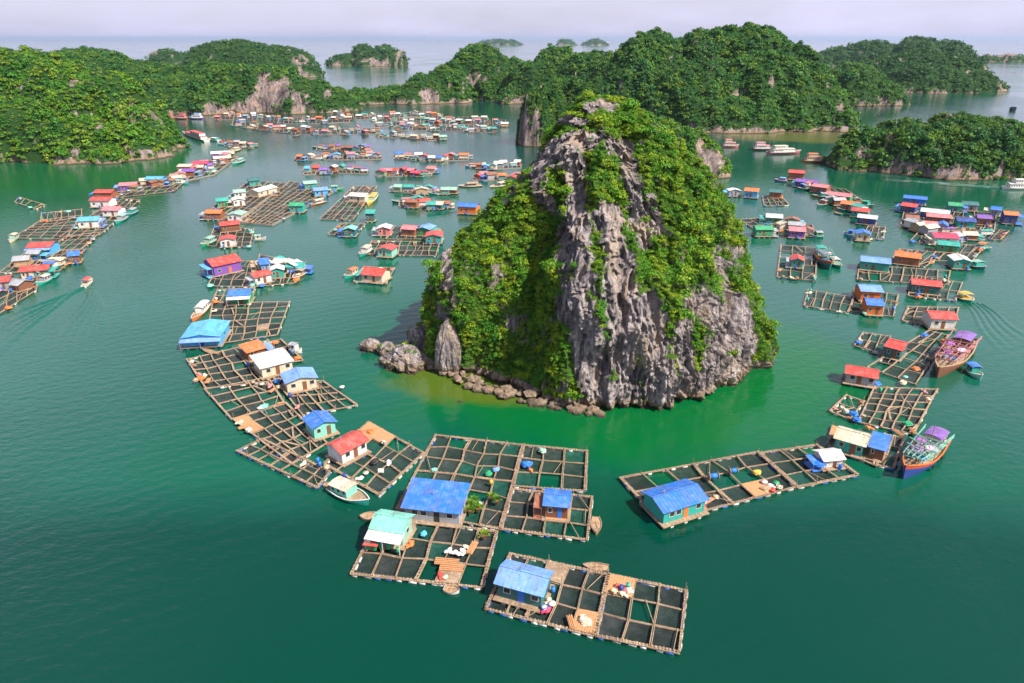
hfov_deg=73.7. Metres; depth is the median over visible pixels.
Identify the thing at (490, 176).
floating house
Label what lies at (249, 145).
floating house
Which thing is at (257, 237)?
motor boat
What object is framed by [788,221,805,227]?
floating house
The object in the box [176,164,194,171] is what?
floating house
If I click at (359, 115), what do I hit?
floating house
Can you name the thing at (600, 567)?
rowing boat
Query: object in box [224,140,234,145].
floating house
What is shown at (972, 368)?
motor boat
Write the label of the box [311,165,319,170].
floating house
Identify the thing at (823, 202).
motor boat
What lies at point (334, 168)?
floating house
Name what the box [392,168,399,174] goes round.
floating house
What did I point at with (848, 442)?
floating house
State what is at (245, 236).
fish farm raft
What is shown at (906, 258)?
floating house
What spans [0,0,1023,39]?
sky
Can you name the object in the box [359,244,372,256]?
motor boat
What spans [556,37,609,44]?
forest cover
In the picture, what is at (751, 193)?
floating house
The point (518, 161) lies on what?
floating house
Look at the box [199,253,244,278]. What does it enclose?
floating house
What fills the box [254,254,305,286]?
fish farm raft
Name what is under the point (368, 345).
boulder
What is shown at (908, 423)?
tarp heap
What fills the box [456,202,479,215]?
floating house
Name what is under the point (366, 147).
floating house
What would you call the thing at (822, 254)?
fishing trawler
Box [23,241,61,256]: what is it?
floating house
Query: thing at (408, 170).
floating house
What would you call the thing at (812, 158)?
tour boat
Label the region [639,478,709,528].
floating house
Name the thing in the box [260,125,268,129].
floating house
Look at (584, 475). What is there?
fish farm raft
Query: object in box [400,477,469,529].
floating house
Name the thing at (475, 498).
potted plant
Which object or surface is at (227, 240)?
floating house
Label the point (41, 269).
floating house
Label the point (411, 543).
sack stack
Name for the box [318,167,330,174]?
floating house
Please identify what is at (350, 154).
floating house
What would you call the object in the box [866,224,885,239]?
fish farm raft
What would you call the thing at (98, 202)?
floating house
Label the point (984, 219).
floating house
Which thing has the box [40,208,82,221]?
fish farm raft
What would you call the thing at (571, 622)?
plank pile
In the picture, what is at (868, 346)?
fish farm raft
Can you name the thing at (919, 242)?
fish farm raft
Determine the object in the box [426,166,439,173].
floating house
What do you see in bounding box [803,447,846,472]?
floating house
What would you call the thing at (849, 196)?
floating house
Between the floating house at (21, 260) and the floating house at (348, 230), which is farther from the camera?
the floating house at (348, 230)
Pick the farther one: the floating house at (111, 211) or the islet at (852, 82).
the islet at (852, 82)
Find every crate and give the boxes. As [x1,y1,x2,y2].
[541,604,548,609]
[579,614,585,620]
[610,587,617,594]
[626,587,633,593]
[776,484,782,489]
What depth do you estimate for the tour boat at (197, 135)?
516.06 m
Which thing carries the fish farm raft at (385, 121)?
on the sea
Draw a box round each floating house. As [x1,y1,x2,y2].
[0,275,14,291]
[7,278,33,292]
[11,255,33,266]
[18,265,34,279]
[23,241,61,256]
[25,249,50,261]
[32,264,59,279]
[66,250,83,264]
[76,216,107,228]
[88,189,119,198]
[88,197,117,208]
[100,206,125,217]
[113,182,137,191]
[127,184,143,191]
[139,178,147,184]
[144,176,166,179]
[145,179,158,187]
[156,179,169,186]
[165,178,175,184]
[171,175,183,180]
[173,171,186,178]
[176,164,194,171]
[179,319,231,349]
[181,169,201,176]
[190,161,211,164]
[196,165,208,172]
[198,209,226,220]
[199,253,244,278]
[205,163,214,168]
[210,150,233,158]
[212,155,228,162]
[213,115,220,119]
[215,197,229,207]
[217,158,224,164]
[218,220,240,233]
[218,234,237,248]
[219,152,232,158]
[223,112,230,116]
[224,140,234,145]
[226,288,255,305]
[227,196,245,206]
[227,209,250,221]
[232,189,246,197]
[236,119,245,122]
[238,339,274,362]
[239,141,247,146]
[242,114,249,118]
[242,142,253,147]
[244,269,274,286]
[246,124,256,128]
[247,177,261,186]
[249,184,279,197]
[249,347,293,380]
[250,260,272,271]
[258,257,269,269]
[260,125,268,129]
[269,125,280,129]
[269,263,285,279]
[271,258,292,264]
[278,258,293,264]
[280,367,319,394]
[283,259,306,272]
[285,262,314,273]
[288,202,307,213]
[291,128,299,132]
[296,154,307,160]
[299,180,316,189]
[302,410,339,442]
[303,126,313,131]
[303,166,311,173]
[304,153,315,158]
[308,118,316,122]
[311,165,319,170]
[312,187,328,196]
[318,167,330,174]
[321,129,331,133]
[321,152,332,157]
[324,430,371,467]
[329,125,336,130]
[329,144,335,149]
[329,152,340,158]
[329,164,338,172]
[337,224,358,237]
[338,164,345,170]
[341,130,350,135]
[344,145,353,151]
[345,152,358,157]
[345,192,369,202]
[354,266,391,284]
[355,114,364,117]
[358,129,368,134]
[361,144,370,150]
[364,209,376,222]
[364,509,416,554]
[366,150,375,155]
[370,152,380,157]
[371,223,393,236]
[374,169,386,175]
[375,121,385,125]
[376,243,398,258]
[381,168,392,174]
[387,130,396,135]
[388,184,402,192]
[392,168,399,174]
[393,151,403,157]
[399,123,407,127]
[400,166,406,174]
[400,224,418,237]
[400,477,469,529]
[402,184,415,191]
[404,198,419,208]
[406,168,418,174]
[407,122,414,126]
[409,134,419,138]
[409,170,424,177]
[411,186,428,194]
[411,195,423,198]
[416,124,425,127]
[416,223,438,237]
[417,198,430,206]
[418,154,427,159]
[424,184,436,191]
[424,230,443,244]
[425,201,435,210]
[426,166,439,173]
[428,155,435,161]
[433,133,440,139]
[433,155,443,161]
[434,120,441,124]
[435,201,445,210]
[437,187,449,194]
[438,135,446,140]
[440,154,448,159]
[441,200,454,208]
[445,116,454,119]
[447,152,457,158]
[449,187,458,194]
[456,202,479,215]
[458,153,472,158]
[459,126,468,130]
[463,119,471,123]
[473,173,484,180]
[475,162,484,168]
[480,125,486,129]
[481,171,496,179]
[486,162,497,170]
[488,127,496,131]
[492,559,554,614]
[494,161,503,167]
[498,173,506,180]
[500,122,508,126]
[506,174,516,181]
[513,159,522,165]
[533,488,571,523]
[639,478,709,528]
[723,187,741,197]
[743,187,759,198]
[751,225,778,237]
[759,213,782,224]
[768,188,783,198]
[774,220,788,229]
[784,216,803,221]
[785,253,804,269]
[786,226,805,239]
[787,169,804,180]
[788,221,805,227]
[791,178,818,187]
[800,180,812,187]
[801,225,814,235]
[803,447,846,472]
[809,183,830,192]
[825,191,853,200]
[825,195,835,204]
[831,197,846,206]
[831,425,871,460]
[840,200,860,211]
[842,364,878,389]
[849,207,870,217]
[850,202,868,211]
[852,284,883,301]
[853,228,871,242]
[855,213,877,225]
[857,255,891,273]
[859,298,884,317]
[865,431,891,464]
[881,338,908,361]
[892,250,921,267]
[894,202,919,213]
[902,194,927,205]
[902,217,921,228]
[903,214,919,221]
[907,221,924,231]
[907,278,942,296]
[919,207,950,218]
[919,223,940,233]
[919,310,958,331]
[922,220,938,224]
[922,232,959,244]
[925,212,954,224]
[934,239,959,253]
[938,220,948,230]
[945,202,968,212]
[945,253,972,270]
[949,231,965,242]
[953,217,976,228]
[959,201,979,211]
[960,231,984,240]
[969,214,992,226]
[983,206,1002,216]
[998,210,1023,225]
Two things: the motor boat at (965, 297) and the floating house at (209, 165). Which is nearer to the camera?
the motor boat at (965, 297)
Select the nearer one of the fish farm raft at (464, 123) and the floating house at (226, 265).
the floating house at (226, 265)
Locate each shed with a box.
[363,540,378,550]
[374,541,391,549]
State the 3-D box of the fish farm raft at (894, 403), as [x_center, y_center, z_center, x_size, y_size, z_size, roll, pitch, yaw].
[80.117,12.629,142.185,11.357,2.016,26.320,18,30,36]
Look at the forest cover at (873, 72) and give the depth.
779.07 m
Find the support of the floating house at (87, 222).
on the sea
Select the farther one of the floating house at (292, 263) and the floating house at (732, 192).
the floating house at (732, 192)
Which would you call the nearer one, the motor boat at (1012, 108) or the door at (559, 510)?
the door at (559, 510)
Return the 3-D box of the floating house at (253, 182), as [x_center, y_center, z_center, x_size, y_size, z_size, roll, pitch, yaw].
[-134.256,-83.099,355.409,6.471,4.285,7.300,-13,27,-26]
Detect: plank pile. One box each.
[238,424,250,429]
[434,557,459,564]
[439,563,464,571]
[465,540,478,554]
[566,614,575,628]
[891,429,904,436]
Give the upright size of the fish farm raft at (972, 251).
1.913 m
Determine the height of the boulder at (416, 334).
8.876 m
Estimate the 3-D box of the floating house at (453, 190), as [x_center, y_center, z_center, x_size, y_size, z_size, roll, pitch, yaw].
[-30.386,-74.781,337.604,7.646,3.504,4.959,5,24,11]
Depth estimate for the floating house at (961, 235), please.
255.99 m
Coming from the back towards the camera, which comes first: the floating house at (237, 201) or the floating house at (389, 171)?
the floating house at (389, 171)
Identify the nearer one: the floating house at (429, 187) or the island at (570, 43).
the floating house at (429, 187)
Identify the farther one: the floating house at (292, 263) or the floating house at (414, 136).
the floating house at (414, 136)
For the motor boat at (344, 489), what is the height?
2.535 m
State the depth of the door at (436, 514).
106.84 m
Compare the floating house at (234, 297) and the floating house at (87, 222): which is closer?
the floating house at (234, 297)
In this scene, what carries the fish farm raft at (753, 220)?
on the sea
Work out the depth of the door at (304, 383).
147.41 m
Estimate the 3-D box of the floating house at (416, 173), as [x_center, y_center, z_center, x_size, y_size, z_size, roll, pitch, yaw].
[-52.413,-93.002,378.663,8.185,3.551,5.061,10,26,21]
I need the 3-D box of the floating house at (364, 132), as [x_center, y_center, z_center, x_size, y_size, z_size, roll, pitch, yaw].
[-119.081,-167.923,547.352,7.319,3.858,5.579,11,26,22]
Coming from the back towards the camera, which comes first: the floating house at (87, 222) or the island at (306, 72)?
the island at (306, 72)
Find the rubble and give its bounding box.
[426,361,605,417]
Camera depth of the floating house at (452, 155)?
434.60 m
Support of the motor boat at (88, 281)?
on the sea
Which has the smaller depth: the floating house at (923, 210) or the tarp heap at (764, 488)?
the tarp heap at (764, 488)
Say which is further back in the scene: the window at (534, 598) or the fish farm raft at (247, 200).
the fish farm raft at (247, 200)
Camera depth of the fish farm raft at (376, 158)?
434.28 m
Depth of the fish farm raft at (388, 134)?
532.96 m
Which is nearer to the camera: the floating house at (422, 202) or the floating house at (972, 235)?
the floating house at (972, 235)
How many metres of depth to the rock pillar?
152.90 m
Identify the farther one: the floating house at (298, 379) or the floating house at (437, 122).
the floating house at (437, 122)
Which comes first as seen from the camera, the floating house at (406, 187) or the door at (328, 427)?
the door at (328, 427)
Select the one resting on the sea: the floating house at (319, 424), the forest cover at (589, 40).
the floating house at (319, 424)
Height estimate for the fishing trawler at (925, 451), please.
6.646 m
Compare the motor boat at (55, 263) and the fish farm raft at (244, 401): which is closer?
the fish farm raft at (244, 401)
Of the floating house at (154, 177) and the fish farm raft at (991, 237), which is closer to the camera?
the fish farm raft at (991, 237)
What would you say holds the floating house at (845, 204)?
on the sea
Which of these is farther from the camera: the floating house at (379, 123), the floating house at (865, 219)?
the floating house at (379, 123)
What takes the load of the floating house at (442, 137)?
on the sea
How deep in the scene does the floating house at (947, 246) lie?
242.94 m
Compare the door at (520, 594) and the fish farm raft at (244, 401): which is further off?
the fish farm raft at (244, 401)
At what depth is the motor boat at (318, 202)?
315.92 m
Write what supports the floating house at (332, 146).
on the sea
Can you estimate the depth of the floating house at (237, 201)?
310.89 m
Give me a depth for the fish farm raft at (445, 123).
617.71 m
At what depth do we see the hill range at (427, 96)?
818.84 m
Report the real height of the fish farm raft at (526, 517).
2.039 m
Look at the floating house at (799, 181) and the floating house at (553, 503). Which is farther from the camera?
the floating house at (799, 181)
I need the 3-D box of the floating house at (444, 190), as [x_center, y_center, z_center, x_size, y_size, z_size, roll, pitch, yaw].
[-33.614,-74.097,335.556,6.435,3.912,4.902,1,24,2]
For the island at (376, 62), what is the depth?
1934.03 m
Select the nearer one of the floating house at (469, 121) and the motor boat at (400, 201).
the motor boat at (400, 201)
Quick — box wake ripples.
[0,176,1023,363]
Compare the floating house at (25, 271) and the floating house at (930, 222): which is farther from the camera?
the floating house at (930, 222)
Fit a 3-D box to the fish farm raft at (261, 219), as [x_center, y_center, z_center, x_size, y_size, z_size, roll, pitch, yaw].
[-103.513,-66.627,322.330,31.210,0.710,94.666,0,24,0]
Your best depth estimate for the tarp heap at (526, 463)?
121.13 m
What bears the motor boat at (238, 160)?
on the sea
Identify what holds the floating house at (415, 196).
on the sea
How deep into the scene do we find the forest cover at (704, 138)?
376.54 m
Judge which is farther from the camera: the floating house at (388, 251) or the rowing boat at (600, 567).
the floating house at (388, 251)
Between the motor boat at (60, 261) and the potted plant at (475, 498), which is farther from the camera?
the motor boat at (60, 261)
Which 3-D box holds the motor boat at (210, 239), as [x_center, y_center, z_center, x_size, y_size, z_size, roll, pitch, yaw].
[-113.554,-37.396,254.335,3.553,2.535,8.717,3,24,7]
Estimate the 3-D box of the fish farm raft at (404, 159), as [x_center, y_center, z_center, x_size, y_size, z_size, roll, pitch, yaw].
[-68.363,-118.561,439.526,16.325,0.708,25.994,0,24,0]
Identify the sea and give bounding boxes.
[0,40,1023,682]
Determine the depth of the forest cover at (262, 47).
1347.33 m
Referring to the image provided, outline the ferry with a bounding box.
[1002,178,1023,189]
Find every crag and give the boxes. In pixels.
[515,73,612,146]
[657,118,730,178]
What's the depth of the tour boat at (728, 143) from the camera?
481.23 m
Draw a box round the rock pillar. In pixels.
[435,318,462,375]
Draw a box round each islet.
[820,112,1023,180]
[831,62,910,106]
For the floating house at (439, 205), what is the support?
on the sea
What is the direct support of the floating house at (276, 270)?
on the sea
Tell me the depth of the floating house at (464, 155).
434.25 m
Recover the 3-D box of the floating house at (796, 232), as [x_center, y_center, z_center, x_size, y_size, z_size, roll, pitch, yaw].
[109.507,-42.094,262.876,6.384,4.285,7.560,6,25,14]
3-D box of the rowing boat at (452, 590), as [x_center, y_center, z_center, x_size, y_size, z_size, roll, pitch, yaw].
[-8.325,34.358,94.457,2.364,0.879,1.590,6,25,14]
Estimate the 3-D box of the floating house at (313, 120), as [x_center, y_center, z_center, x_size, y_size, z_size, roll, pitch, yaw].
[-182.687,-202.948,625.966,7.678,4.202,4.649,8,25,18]
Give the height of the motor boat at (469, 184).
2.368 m
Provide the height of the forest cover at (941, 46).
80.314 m
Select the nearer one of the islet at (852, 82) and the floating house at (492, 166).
the floating house at (492, 166)
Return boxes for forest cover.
[0,45,191,163]
[41,46,362,113]
[46,45,152,61]
[144,48,188,61]
[183,38,325,75]
[324,43,409,65]
[348,42,524,103]
[474,38,522,44]
[494,43,613,103]
[515,76,615,140]
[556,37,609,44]
[600,21,864,132]
[653,116,733,177]
[816,35,989,68]
[821,111,1023,179]
[829,61,909,105]
[861,47,1010,93]
[986,54,1023,61]
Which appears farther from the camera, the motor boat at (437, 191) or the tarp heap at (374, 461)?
the motor boat at (437, 191)
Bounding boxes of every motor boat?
[8,232,18,242]
[35,261,60,268]
[35,273,52,285]
[38,257,68,263]
[52,257,67,266]
[81,276,92,287]
[114,213,128,223]
[127,207,137,215]
[175,179,187,183]
[191,300,210,321]
[200,235,216,246]
[206,168,216,173]
[208,137,220,140]
[230,147,240,151]
[232,157,244,164]
[254,234,265,240]
[288,342,301,352]
[292,266,309,278]
[309,198,326,205]
[310,156,323,159]
[317,146,329,149]
[326,476,369,504]
[331,185,342,189]
[344,266,357,278]
[346,167,360,171]
[354,167,368,171]
[355,153,368,156]
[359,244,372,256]
[367,192,378,205]
[391,197,411,202]
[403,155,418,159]
[421,136,433,139]
[428,189,440,194]
[458,182,482,186]
[465,163,475,167]
[490,180,505,187]
[504,162,517,166]
[775,177,787,181]
[798,185,811,189]
[810,231,823,237]
[812,192,825,197]
[817,198,827,206]
[830,256,841,268]
[837,206,850,211]
[844,229,853,235]
[861,200,873,206]
[938,227,955,232]
[956,291,974,302]
[964,361,982,379]
[970,259,985,269]
[976,241,991,249]
[978,229,994,235]
[1009,106,1016,110]
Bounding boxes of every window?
[411,509,417,514]
[420,510,426,515]
[446,513,452,518]
[503,587,510,594]
[531,594,538,601]
[669,511,674,517]
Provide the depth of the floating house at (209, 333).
169.06 m
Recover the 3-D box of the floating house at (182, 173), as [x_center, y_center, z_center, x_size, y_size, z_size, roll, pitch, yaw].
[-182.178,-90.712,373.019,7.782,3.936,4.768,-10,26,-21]
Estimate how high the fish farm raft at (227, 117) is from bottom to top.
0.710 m
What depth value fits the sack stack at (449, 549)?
100.88 m
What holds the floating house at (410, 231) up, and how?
on the sea
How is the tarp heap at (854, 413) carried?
on the fish farm raft at (836, 405)
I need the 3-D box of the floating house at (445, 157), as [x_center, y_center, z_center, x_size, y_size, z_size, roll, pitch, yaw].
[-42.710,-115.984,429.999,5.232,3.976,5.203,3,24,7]
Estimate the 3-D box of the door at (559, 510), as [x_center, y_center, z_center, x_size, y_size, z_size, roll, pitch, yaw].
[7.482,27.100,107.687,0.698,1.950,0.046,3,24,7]
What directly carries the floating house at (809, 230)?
on the sea
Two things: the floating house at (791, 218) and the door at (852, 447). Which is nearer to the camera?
the door at (852, 447)
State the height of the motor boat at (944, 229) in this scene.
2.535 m
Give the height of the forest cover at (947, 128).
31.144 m
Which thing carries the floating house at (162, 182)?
on the sea
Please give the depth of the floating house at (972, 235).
258.40 m
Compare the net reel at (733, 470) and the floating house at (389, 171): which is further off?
the floating house at (389, 171)
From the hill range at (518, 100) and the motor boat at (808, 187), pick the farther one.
the hill range at (518, 100)
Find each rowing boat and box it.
[202,348,219,355]
[360,511,374,520]
[443,584,459,594]
[583,562,608,571]
[590,516,601,534]
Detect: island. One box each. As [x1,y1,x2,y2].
[149,49,187,63]
[183,40,323,77]
[326,44,407,65]
[420,97,779,410]
[476,40,523,44]
[556,40,606,44]
[819,37,988,69]
[866,50,1008,93]
[982,53,1023,61]
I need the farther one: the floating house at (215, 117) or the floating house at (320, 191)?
the floating house at (215, 117)
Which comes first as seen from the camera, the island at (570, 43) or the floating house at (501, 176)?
the floating house at (501, 176)
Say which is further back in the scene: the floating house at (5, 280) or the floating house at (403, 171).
the floating house at (403, 171)
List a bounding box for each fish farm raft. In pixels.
[0,246,86,273]
[0,278,37,312]
[14,197,44,209]
[18,215,80,239]
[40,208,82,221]
[58,231,100,250]
[59,197,139,236]
[118,176,190,197]
[184,156,237,180]
[186,338,282,388]
[199,181,287,220]
[203,375,283,419]
[207,224,253,247]
[207,260,257,287]
[209,301,290,342]
[212,284,255,301]
[216,113,234,119]
[220,140,257,148]
[231,402,327,463]
[232,120,250,128]
[235,438,331,489]
[237,114,257,120]
[238,338,303,361]
[240,181,337,225]
[252,124,271,131]
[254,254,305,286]
[262,115,278,122]
[273,376,357,416]
[283,117,301,123]
[295,128,314,134]
[303,169,332,174]
[307,117,324,123]
[318,128,337,134]
[319,186,376,220]
[323,421,424,497]
[324,155,351,159]
[327,116,349,122]
[327,222,365,237]
[337,169,367,173]
[339,128,357,134]
[350,519,498,590]
[353,266,395,284]
[354,156,381,159]
[368,239,439,256]
[373,119,388,127]
[377,173,402,176]
[378,133,401,137]
[385,223,443,239]
[394,156,416,160]
[395,434,524,530]
[398,202,424,207]
[399,111,420,117]
[412,124,426,130]
[441,117,453,124]
[444,158,468,160]
[445,125,463,131]
[457,117,474,124]
[484,552,609,638]
[492,118,506,127]
[498,163,520,168]
[499,486,593,541]
[512,443,588,493]
[594,572,687,654]
[619,450,796,520]
[738,217,783,232]
[760,442,858,488]
[762,195,789,205]
[777,244,816,281]
[803,289,851,313]
[826,422,879,467]
[829,392,865,420]
[830,187,862,202]
[850,288,898,316]
[853,332,890,355]
[857,265,950,284]
[857,382,938,434]
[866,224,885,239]
[867,330,948,385]
[872,432,904,470]
[891,247,946,267]
[900,207,996,231]
[902,304,958,325]
[907,275,962,301]
[911,228,965,245]
[930,244,985,261]
[961,226,1010,240]
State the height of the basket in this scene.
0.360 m
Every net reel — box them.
[707,472,719,479]
[728,467,738,473]
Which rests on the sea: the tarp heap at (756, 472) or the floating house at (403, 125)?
the floating house at (403, 125)
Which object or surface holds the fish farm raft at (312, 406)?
on the sea
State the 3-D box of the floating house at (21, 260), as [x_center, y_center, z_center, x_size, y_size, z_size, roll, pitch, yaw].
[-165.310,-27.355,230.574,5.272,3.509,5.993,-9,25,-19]
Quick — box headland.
[0,47,188,165]
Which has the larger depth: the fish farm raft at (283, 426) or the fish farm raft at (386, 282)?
the fish farm raft at (386, 282)
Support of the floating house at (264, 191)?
on the sea
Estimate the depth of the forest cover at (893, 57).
985.73 m
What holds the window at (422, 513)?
in the floating house at (430, 502)
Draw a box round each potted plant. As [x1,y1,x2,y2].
[464,504,474,513]
[466,498,474,507]
[468,494,478,501]
[471,502,482,511]
[472,500,479,509]
[478,528,490,538]
[486,491,497,500]
[493,494,502,503]
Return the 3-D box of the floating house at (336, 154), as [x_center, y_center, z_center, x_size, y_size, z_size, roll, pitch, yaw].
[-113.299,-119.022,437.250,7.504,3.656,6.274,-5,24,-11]
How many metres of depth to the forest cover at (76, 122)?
433.59 m
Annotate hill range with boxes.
[65,51,362,115]
[349,44,519,104]
[496,46,613,103]
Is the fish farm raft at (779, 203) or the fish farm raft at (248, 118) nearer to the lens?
the fish farm raft at (779, 203)
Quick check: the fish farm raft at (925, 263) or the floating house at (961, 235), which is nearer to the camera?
the fish farm raft at (925, 263)
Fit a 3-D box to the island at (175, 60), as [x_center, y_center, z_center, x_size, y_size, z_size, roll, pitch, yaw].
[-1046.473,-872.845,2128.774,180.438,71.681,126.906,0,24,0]
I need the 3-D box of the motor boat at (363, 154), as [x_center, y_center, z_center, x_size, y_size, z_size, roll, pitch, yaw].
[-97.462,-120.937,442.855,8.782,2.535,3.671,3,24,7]
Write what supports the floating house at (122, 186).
on the sea
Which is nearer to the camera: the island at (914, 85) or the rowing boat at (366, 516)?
the rowing boat at (366, 516)
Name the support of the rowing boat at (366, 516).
on the sea
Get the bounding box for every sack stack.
[405,540,413,548]
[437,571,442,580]
[444,547,451,552]
[540,606,550,612]
[618,591,628,597]
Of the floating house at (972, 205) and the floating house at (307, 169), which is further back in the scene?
the floating house at (307, 169)
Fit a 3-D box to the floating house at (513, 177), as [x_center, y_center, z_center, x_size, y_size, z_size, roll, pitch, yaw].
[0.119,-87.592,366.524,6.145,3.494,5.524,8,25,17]
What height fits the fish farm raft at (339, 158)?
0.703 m
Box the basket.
[548,600,555,606]
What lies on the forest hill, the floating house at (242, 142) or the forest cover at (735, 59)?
the forest cover at (735, 59)
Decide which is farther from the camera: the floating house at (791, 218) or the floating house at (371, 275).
the floating house at (791, 218)
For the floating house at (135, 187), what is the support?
on the sea
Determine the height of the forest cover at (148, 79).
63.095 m
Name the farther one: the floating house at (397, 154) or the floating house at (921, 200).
the floating house at (397, 154)
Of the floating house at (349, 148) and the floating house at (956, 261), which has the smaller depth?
the floating house at (956, 261)
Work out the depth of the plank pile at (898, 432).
131.08 m
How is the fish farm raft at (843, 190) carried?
on the sea
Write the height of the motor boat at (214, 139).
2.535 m
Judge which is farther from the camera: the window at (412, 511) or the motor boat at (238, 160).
the motor boat at (238, 160)
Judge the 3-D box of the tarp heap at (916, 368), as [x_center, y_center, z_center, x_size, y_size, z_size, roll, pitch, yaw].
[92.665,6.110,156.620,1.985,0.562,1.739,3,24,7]
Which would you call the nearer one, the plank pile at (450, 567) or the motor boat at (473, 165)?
the plank pile at (450, 567)
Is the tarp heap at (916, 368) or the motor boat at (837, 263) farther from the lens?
the motor boat at (837, 263)
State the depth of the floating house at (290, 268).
221.87 m
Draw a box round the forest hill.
[601,24,858,133]
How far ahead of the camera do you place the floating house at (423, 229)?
263.62 m
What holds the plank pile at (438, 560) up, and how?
on the fish farm raft at (453, 578)
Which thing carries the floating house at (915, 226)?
on the sea
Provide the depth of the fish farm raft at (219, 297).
202.61 m
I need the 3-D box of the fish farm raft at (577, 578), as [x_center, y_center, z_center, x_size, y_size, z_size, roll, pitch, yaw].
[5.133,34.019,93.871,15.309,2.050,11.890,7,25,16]
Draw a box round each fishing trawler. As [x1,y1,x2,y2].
[813,244,834,269]
[897,424,954,478]
[930,329,981,377]
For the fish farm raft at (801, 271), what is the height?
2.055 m
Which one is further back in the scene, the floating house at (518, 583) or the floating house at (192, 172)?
the floating house at (192, 172)
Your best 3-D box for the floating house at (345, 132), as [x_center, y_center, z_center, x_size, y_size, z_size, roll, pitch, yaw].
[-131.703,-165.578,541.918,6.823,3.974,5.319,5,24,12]
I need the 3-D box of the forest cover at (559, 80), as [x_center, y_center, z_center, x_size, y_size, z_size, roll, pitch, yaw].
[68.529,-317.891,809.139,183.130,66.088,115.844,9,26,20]
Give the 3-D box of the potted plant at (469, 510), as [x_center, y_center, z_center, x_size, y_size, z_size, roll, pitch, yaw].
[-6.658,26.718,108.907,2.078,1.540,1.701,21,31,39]
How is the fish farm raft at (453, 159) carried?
on the sea
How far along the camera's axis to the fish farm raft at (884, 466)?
124.65 m
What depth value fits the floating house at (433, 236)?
253.56 m
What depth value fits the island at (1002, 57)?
2290.79 m
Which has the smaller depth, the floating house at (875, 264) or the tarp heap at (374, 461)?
the tarp heap at (374, 461)
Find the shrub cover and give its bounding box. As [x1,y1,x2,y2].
[418,93,780,400]
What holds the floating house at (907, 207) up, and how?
on the sea
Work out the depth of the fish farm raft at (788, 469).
121.25 m
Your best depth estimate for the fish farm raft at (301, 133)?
552.41 m
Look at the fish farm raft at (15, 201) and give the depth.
316.73 m
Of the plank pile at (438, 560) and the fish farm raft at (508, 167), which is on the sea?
the fish farm raft at (508, 167)
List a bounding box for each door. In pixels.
[275,366,279,373]
[302,381,306,389]
[326,425,331,434]
[353,447,357,457]
[434,512,439,521]
[518,591,523,602]
[557,508,561,517]
[683,507,688,517]
[849,444,855,454]
[856,376,861,384]
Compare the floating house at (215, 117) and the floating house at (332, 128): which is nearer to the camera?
the floating house at (332, 128)
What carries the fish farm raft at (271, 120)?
on the sea
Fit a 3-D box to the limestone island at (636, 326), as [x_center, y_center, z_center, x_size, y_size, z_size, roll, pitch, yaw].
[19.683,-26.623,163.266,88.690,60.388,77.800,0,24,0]
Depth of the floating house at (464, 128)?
566.84 m
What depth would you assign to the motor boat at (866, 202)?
311.93 m
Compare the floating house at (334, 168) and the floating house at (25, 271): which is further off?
the floating house at (334, 168)
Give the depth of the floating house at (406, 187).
341.80 m
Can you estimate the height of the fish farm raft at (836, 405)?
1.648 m
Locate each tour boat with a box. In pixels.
[175,113,187,118]
[182,130,209,141]
[189,112,203,118]
[721,139,738,146]
[751,142,771,149]
[766,145,800,153]
[802,153,822,162]
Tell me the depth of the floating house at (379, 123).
600.01 m
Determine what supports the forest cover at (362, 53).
on the island at (376, 62)
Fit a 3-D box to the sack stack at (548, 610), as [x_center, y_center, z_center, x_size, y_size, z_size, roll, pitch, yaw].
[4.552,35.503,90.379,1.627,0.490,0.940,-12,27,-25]
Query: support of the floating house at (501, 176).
on the sea
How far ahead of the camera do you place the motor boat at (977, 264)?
227.34 m
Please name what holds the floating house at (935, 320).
on the sea
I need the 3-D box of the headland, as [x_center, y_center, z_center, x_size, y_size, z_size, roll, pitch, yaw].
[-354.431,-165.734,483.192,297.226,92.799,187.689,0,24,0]
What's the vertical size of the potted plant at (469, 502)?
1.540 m
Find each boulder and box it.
[359,338,380,352]
[376,341,393,356]
[377,341,429,374]
[405,321,426,350]
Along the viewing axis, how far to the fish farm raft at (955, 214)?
291.98 m
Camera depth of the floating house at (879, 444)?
123.32 m
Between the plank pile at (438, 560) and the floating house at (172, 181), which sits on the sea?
the floating house at (172, 181)
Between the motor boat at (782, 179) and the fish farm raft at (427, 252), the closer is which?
the fish farm raft at (427, 252)
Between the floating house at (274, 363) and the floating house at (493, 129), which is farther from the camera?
the floating house at (493, 129)
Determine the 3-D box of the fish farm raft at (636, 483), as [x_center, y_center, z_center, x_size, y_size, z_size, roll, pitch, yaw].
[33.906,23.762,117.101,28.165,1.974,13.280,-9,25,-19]
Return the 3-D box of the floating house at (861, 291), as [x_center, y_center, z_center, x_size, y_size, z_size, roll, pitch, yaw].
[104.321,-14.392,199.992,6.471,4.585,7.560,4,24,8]
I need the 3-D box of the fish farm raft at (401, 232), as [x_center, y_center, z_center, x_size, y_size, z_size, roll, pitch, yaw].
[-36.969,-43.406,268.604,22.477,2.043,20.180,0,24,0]
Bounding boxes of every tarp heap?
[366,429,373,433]
[370,458,378,464]
[485,470,491,475]
[521,461,532,466]
[538,447,545,452]
[578,617,591,626]
[752,469,760,474]
[760,485,770,491]
[814,458,826,467]
[849,410,858,415]
[852,416,861,421]
[902,420,912,425]
[911,366,919,370]

